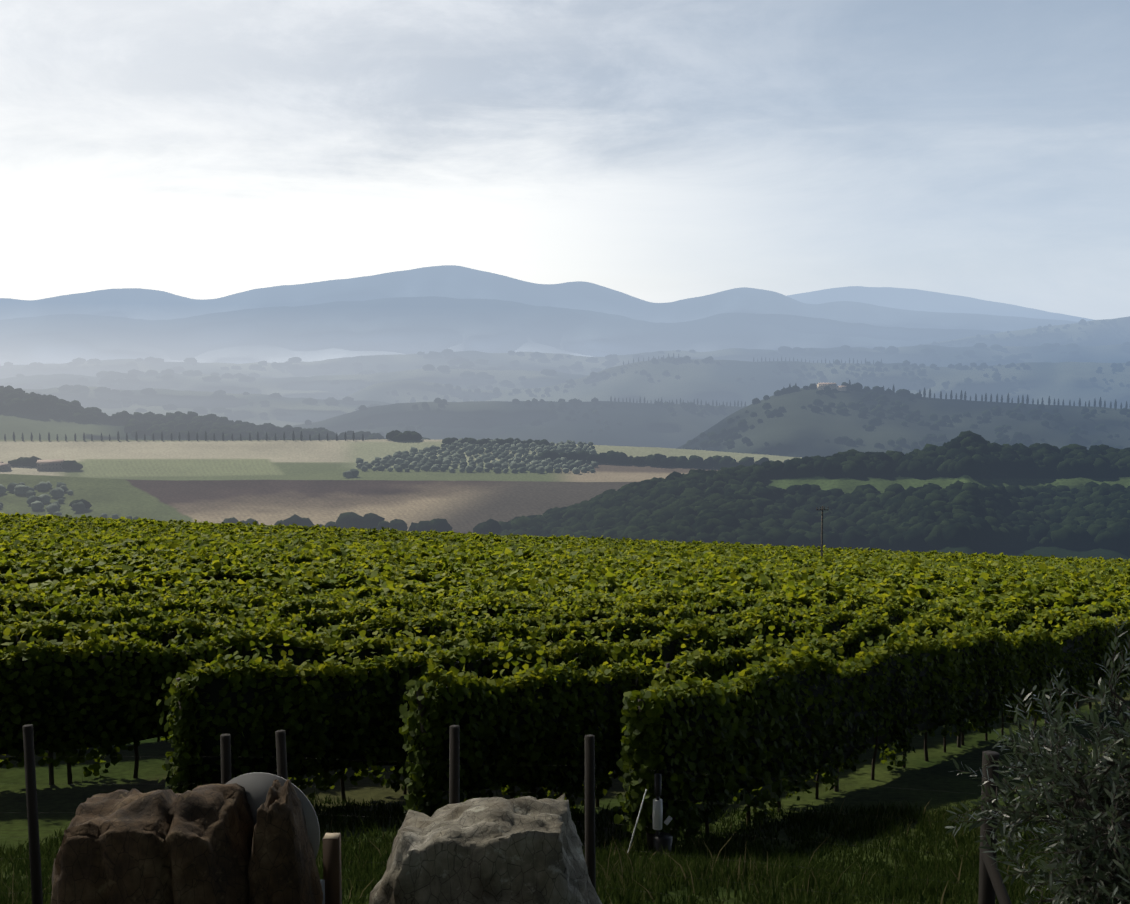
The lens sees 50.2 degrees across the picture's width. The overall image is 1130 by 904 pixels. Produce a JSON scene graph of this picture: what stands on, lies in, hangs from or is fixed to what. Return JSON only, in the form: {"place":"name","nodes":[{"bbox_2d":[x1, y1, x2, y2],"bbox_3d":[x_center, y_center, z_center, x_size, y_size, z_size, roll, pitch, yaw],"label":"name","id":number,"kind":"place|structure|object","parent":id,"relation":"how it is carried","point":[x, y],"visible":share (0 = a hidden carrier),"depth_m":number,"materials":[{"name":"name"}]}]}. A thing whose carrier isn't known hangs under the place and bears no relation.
{"place":"outdoors","nodes":[
{"label":"outdoors","id":0,"kind":"place"},
{"bbox_2d":[0,398,291,439],"bbox_3d":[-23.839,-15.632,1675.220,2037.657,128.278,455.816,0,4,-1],"label":"ridge","id":1,"kind":"structure","parent":0,"point":[17,423],"depth_m":1698.94,"materials":[{"name":"green plant"}]},
{"bbox_2d":[0,386,430,440],"bbox_3d":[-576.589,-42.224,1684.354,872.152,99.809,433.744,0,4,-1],"label":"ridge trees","id":2,"kind":"object","parent":1,"relation":"on","point":[157,425],"visible":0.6,"depth_m":1803.23,"materials":[{"name":"green plant"}]},
{"bbox_2d":[22,387,391,426],"bbox_3d":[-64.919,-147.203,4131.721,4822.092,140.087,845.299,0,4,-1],"label":"hazy ridge","id":3,"kind":"structure","parent":0,"point":[240,407],"depth_m":4319.93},
{"bbox_2d":[34,384,380,419],"bbox_3d":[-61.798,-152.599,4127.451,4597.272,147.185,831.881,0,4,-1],"label":"trees","id":4,"kind":"object","parent":3,"relation":"on","point":[219,394],"visible":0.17,"depth_m":4337.97,"materials":[{"name":"plant"}]},
{"bbox_2d":[0,369,587,399],"bbox_3d":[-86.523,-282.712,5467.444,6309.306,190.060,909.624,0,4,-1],"label":"hazy ridge","id":5,"kind":"structure","parent":0,"point":[319,387],"depth_m":5645.84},
{"bbox_2d":[4,364,556,397],"bbox_3d":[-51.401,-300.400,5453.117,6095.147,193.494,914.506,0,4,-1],"label":"trees","id":6,"kind":"object","parent":5,"relation":"on","point":[108,377],"visible":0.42,"depth_m":5614.21,"materials":[{"name":"plant"}]},
{"bbox_2d":[0,474,631,533],"bbox_3d":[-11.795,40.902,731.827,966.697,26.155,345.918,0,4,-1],"label":"field","id":7,"kind":"structure","parent":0,"point":[465,507],"depth_m":843.53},
{"bbox_2d":[0,481,88,515],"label":"trees","id":8,"kind":"object","parent":7,"relation":"on","point":[36,502],"visible":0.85,"depth_m":826.78,"materials":[{"name":"green plant"}]},
{"bbox_2d":[69,499,91,507],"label":"tree","id":9,"kind":"object","parent":7,"relation":"on","point":[87,504],"visible":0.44,"depth_m":792.99,"materials":[{"name":"green plant"}]},
{"bbox_2d":[101,513,131,518],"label":"tree","id":10,"kind":"object","parent":7,"relation":"on","point":[115,516],"visible":0.88,"depth_m":770.73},
{"bbox_2d":[117,512,546,534],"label":"trees","id":11,"kind":"object","parent":7,"relation":"on","point":[347,520],"visible":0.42,"depth_m":744.21,"materials":[{"name":"green plant"}]},
{"bbox_2d":[0,439,800,481],"bbox_3d":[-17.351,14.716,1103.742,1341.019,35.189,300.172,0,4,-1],"label":"farm fields","id":12,"kind":"structure","parent":0,"point":[227,460],"depth_m":1122.29,"materials":[{"name":"green plant"}]},
{"bbox_2d":[0,464,10,470],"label":"farm walls","id":13,"kind":"structure","parent":12,"relation":"on","point":[5,467],"depth_m":1046.17,"materials":[{"name":"beige stone"}]},
{"bbox_2d":[8,456,82,469],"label":"farm trees","id":14,"kind":"object","parent":12,"relation":"on","point":[32,461],"visible":0.98,"depth_m":1066.12,"materials":[{"name":"green plant"}]},
{"bbox_2d":[37,461,63,470],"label":"farm walls","id":15,"kind":"structure","parent":12,"relation":"on","point":[51,466],"depth_m":1052.55,"materials":[{"name":"beige stone"}]},
{"bbox_2d":[36,459,64,463],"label":"roof","id":16,"kind":"structure","parent":15,"relation":"on","point":[50,461],"depth_m":1054.01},
{"bbox_2d":[4,430,363,440],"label":"avenue","id":17,"kind":"object","parent":12,"relation":"on","point":[188,436],"visible":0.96,"depth_m":1241.92,"materials":[{"name":"green plant"}]},
{"bbox_2d":[343,469,358,477],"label":"tree","id":18,"kind":"object","parent":12,"relation":"on","point":[352,473],"visible":1,"depth_m":1014.13,"materials":[{"name":"green plant"}]},
{"bbox_2d":[386,430,422,440],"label":"grove","id":19,"kind":"object","parent":12,"relation":"on","point":[395,435],"visible":1,"depth_m":1236.61,"materials":[{"name":"plant"}]},
{"bbox_2d":[356,437,598,473],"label":"orchard","id":20,"kind":"object","parent":12,"relation":"on","point":[426,463],"depth_m":1122.48,"materials":[{"name":"green plant"}]},
{"bbox_2d":[539,450,788,468],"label":"tree line","id":21,"kind":"object","parent":12,"relation":"on","point":[622,458],"visible":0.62,"depth_m":1106.63,"materials":[{"name":"green plant"}]},
{"bbox_2d":[0,296,999,365],"bbox_3d":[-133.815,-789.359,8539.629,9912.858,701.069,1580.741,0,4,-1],"label":"mountains","id":22,"kind":"structure","parent":0,"point":[381,326],"depth_m":8909.55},
{"bbox_2d":[292,401,742,448],"bbox_3d":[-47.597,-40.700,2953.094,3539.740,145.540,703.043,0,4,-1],"label":"ridge","id":23,"kind":"structure","parent":0,"point":[647,425],"depth_m":3113.17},
{"bbox_2d":[305,398,746,435],"bbox_3d":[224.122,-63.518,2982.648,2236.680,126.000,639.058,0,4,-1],"label":"ridge trees","id":24,"kind":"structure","parent":23,"relation":"on","point":[455,419],"depth_m":3179.83,"materials":[{"name":"green plant"}]},
{"bbox_2d":[610,396,745,407],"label":"cypress trees","id":25,"kind":"object","parent":23,"relation":"on","point":[680,402],"visible":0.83,"depth_m":3290.11,"materials":[{"name":"plant"}]},
{"bbox_2d":[0,265,1077,331],"bbox_3d":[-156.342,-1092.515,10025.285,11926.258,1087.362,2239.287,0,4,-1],"label":"mountains","id":26,"kind":"structure","parent":0,"point":[455,281],"depth_m":10815.38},
{"bbox_2d":[0,683,1129,903],"bbox_3d":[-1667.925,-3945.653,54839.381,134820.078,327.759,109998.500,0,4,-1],"label":"ground","id":27,"kind":"structure","parent":0,"point":[60,800],"depth_m":18.72,"materials":[{"name":"green plant"}]},
{"bbox_2d":[51,783,253,903],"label":"boulder","id":28,"kind":"object","parent":27,"relation":"on","point":[168,846],"visible":0.96,"depth_m":8.19,"materials":[{"name":"brown stone"}]},
{"bbox_2d":[226,772,319,858],"bbox_3d":[-2.242,2.811,8.924,0.895,0.895,0.012,1,4,9],"label":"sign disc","id":29,"kind":"object","parent":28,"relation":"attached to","point":[256,785],"visible":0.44,"depth_m":8.88,"materials":[{"name":"grey metal"}]},
{"bbox_2d":[248,779,322,903],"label":"boulder","id":30,"kind":"object","parent":27,"relation":"on","point":[282,867],"visible":0.98,"depth_m":8.41,"materials":[{"name":"brown stone"}]},
{"bbox_2d":[323,833,341,903],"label":"sign post","id":31,"kind":"object","parent":27,"relation":"on","point":[332,876],"visible":1,"depth_m":8.96,"materials":[{"name":"brown wood"}]},
{"bbox_2d":[320,880,324,903],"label":"sign label","id":32,"kind":"object","parent":31,"relation":"attached to","point":[323,886],"visible":0.44,"depth_m":8.96,"materials":[{"name":"grey"}]},
{"bbox_2d":[323,833,339,838],"bbox_3d":[-1.740,2.866,8.996,0.108,0.004,0.108,0,4,-1],"label":"post top","id":33,"kind":"object","parent":31,"relation":"attached to","point":[331,836],"visible":1,"depth_m":8.98,"materials":[{"name":"beige wood"}]},
{"bbox_2d":[369,793,601,903],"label":"boulder","id":34,"kind":"object","parent":27,"relation":"on","point":[519,850],"visible":1,"depth_m":8.32,"materials":[{"name":"grey stone"}]},
{"bbox_2d":[23,724,1011,903],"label":"fence posts","id":35,"kind":"object","parent":27,"relation":"on","point":[990,878],"visible":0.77,"depth_m":9.41,"materials":[{"name":"wood"}]},
{"bbox_2d":[8,756,1104,903],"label":"fence wire","id":36,"kind":"object","parent":27,"relation":"on","point":[645,826],"visible":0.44,"depth_m":9.17,"materials":[{"name":"grey metal"}]},
{"bbox_2d":[1,606,1112,850],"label":"vineyard posts","id":37,"kind":"object","parent":27,"relation":"on","point":[421,706],"visible":0.12,"depth_m":16.03,"materials":[{"name":"grey wood"}]},
{"bbox_2d":[0,539,1129,631],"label":"vine","id":38,"kind":"object","parent":27,"relation":"on","point":[1099,591],"depth_m":47.04,"materials":[{"name":"green plant"}]},
{"bbox_2d":[0,566,1129,845],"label":"vine","id":39,"kind":"object","parent":27,"relation":"on","point":[642,756],"depth_m":18.22,"materials":[{"name":"green plant"}]},
{"bbox_2d":[0,790,1129,903],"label":"grass","id":40,"kind":"structure","parent":27,"relation":"on","point":[757,873],"depth_m":13.49,"materials":[{"name":"green plant"}]},
{"bbox_2d":[0,512,1129,576],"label":"vine","id":41,"kind":"object","parent":27,"relation":"on","point":[56,530],"depth_m":155.08,"materials":[{"name":"green plant"}]},
{"bbox_2d":[4,342,1129,377],"bbox_3d":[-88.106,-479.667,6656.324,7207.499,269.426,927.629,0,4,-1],"label":"trees","id":42,"kind":"object","parent":27,"relation":"on","point":[610,358],"visible":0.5,"depth_m":6767.93,"materials":[{"name":"plant"}]},
{"bbox_2d":[67,684,1125,835],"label":"vine trunks","id":43,"kind":"object","parent":27,"relation":"on","point":[135,775],"visible":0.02,"depth_m":18.70,"materials":[{"name":"brown wood"}]},
{"bbox_2d":[628,773,672,855],"bbox_3d":[1.043,4.508,14.750,0.554,1.140,0.250,0,4,-1],"label":"valve","id":44,"kind":"object","parent":27,"relation":"on","point":[661,838],"depth_m":14.72,"materials":[{"name":"grey metal"}]},
{"bbox_2d":[494,431,1129,549],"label":"forest","id":45,"kind":"object","parent":27,"relation":"on","point":[742,504],"visible":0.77,"depth_m":661.81,"materials":[{"name":"green plant"}]},
{"bbox_2d":[947,430,982,448],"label":"forest bump","id":46,"kind":"object","parent":45,"relation":"on","point":[954,443],"visible":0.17,"depth_m":757.74},
{"bbox_2d":[816,506,827,556],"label":"utility pole","id":47,"kind":"object","parent":27,"relation":"on","point":[822,509],"visible":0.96,"depth_m":151.39,"materials":[{"name":"brown wood"}]},
{"bbox_2d":[945,614,1129,903],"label":"olive","id":48,"kind":"object","parent":27,"relation":"on","point":[1084,838],"depth_m":5.50,"materials":[{"name":"green plant"}]},
{"bbox_2d":[1064,740,1070,903],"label":"sign post","id":49,"kind":"object","parent":27,"relation":"on","point":[1065,843],"visible":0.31,"depth_m":11.15,"materials":[{"name":"black metal"}]},
{"bbox_2d":[0,344,1129,378],"bbox_3d":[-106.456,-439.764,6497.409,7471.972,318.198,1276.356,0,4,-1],"label":"hazy ridge","id":50,"kind":"structure","parent":0,"point":[942,356],"depth_m":6809.10,"materials":[{"name":"blue"}]},
{"bbox_2d":[339,358,1129,408],"bbox_3d":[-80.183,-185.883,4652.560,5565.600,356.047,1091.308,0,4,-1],"label":"ridge","id":51,"kind":"structure","parent":0,"point":[712,380],"depth_m":4887.47,"materials":[{"name":"blue"}]},
{"bbox_2d":[623,353,881,365],"bbox_3d":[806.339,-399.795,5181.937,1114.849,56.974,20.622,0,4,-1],"label":"cypress trees","id":52,"kind":"object","parent":51,"relation":"on","point":[769,360],"visible":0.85,"depth_m":5182.73,"materials":[{"name":"plant"}]},
{"bbox_2d":[386,356,1129,402],"bbox_3d":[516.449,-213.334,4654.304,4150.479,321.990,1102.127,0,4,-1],"label":"ridge trees","id":53,"kind":"object","parent":51,"relation":"on","point":[1118,367],"visible":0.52,"depth_m":5046.70,"materials":[{"name":"plant"}]},
{"bbox_2d":[498,437,1121,524],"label":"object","id":54,"kind":"structure","parent":0,"point":[1016,446],"depth_m":760.52,"materials":[{"name":"green plant"}]},
{"bbox_2d":[817,384,836,389],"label":"villa walls","id":55,"kind":"structure","parent":0,"point":[819,387],"depth_m":2270.09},
{"bbox_2d":[817,383,836,384],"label":"roof","id":56,"kind":"structure","parent":55,"relation":"on","point":[827,383],"depth_m":2270.73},
{"bbox_2d":[676,388,1129,457],"bbox_3d":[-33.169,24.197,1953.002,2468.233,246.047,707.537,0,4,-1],"label":"hill","id":57,"kind":"structure","parent":0,"point":[795,430],"depth_m":2048.58,"materials":[{"name":"green plant"}]},
{"bbox_2d":[752,382,921,403],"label":"trees","id":58,"kind":"object","parent":57,"relation":"on","point":[859,386],"visible":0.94,"depth_m":2280.81,"materials":[{"name":"green plant"}]},
{"bbox_2d":[783,380,894,393],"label":"trees","id":59,"kind":"object","parent":57,"relation":"on","point":[893,389],"visible":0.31,"depth_m":2285.93,"materials":[{"name":"green plant"}]},
{"bbox_2d":[683,386,1129,454],"bbox_3d":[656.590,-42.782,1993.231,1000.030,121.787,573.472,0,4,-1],"label":"trees","id":60,"kind":"object","parent":57,"relation":"on","point":[1000,431],"visible":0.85,"depth_m":2074.29,"materials":[{"name":"green plant"}]},
{"bbox_2d":[919,387,1129,408],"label":"cypress trees","id":61,"kind":"object","parent":57,"relation":"on","point":[1027,400],"visible":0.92,"depth_m":2293.28,"materials":[{"name":"green plant"}]},
{"bbox_2d":[787,286,1092,321],"bbox_3d":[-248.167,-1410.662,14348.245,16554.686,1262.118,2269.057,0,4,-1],"label":"mountains","id":62,"kind":"structure","parent":0,"point":[910,299],"depth_m":15384.42,"materials":[{"name":"blue"}]},
{"bbox_2d":[764,471,1129,559],"bbox_3d":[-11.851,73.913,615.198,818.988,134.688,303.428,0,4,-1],"label":"fields","id":63,"kind":"structure","parent":0,"point":[845,484],"depth_m":718.77,"materials":[{"name":"green plant"}]},
{"bbox_2d":[916,316,1129,346],"bbox_3d":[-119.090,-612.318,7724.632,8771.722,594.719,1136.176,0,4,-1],"label":"hill","id":64,"kind":"structure","parent":0,"point":[1074,333],"depth_m":7996.08,"materials":[{"name":"blue"}]},
{"bbox_2d":[919,319,1129,346],"bbox_3d":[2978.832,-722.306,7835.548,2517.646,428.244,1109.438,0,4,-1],"label":"trees","id":65,"kind":"object","parent":64,"relation":"on","point":[1046,328],"visible":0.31,"depth_m":7980.69,"materials":[{"name":"green plant"}]}
]}

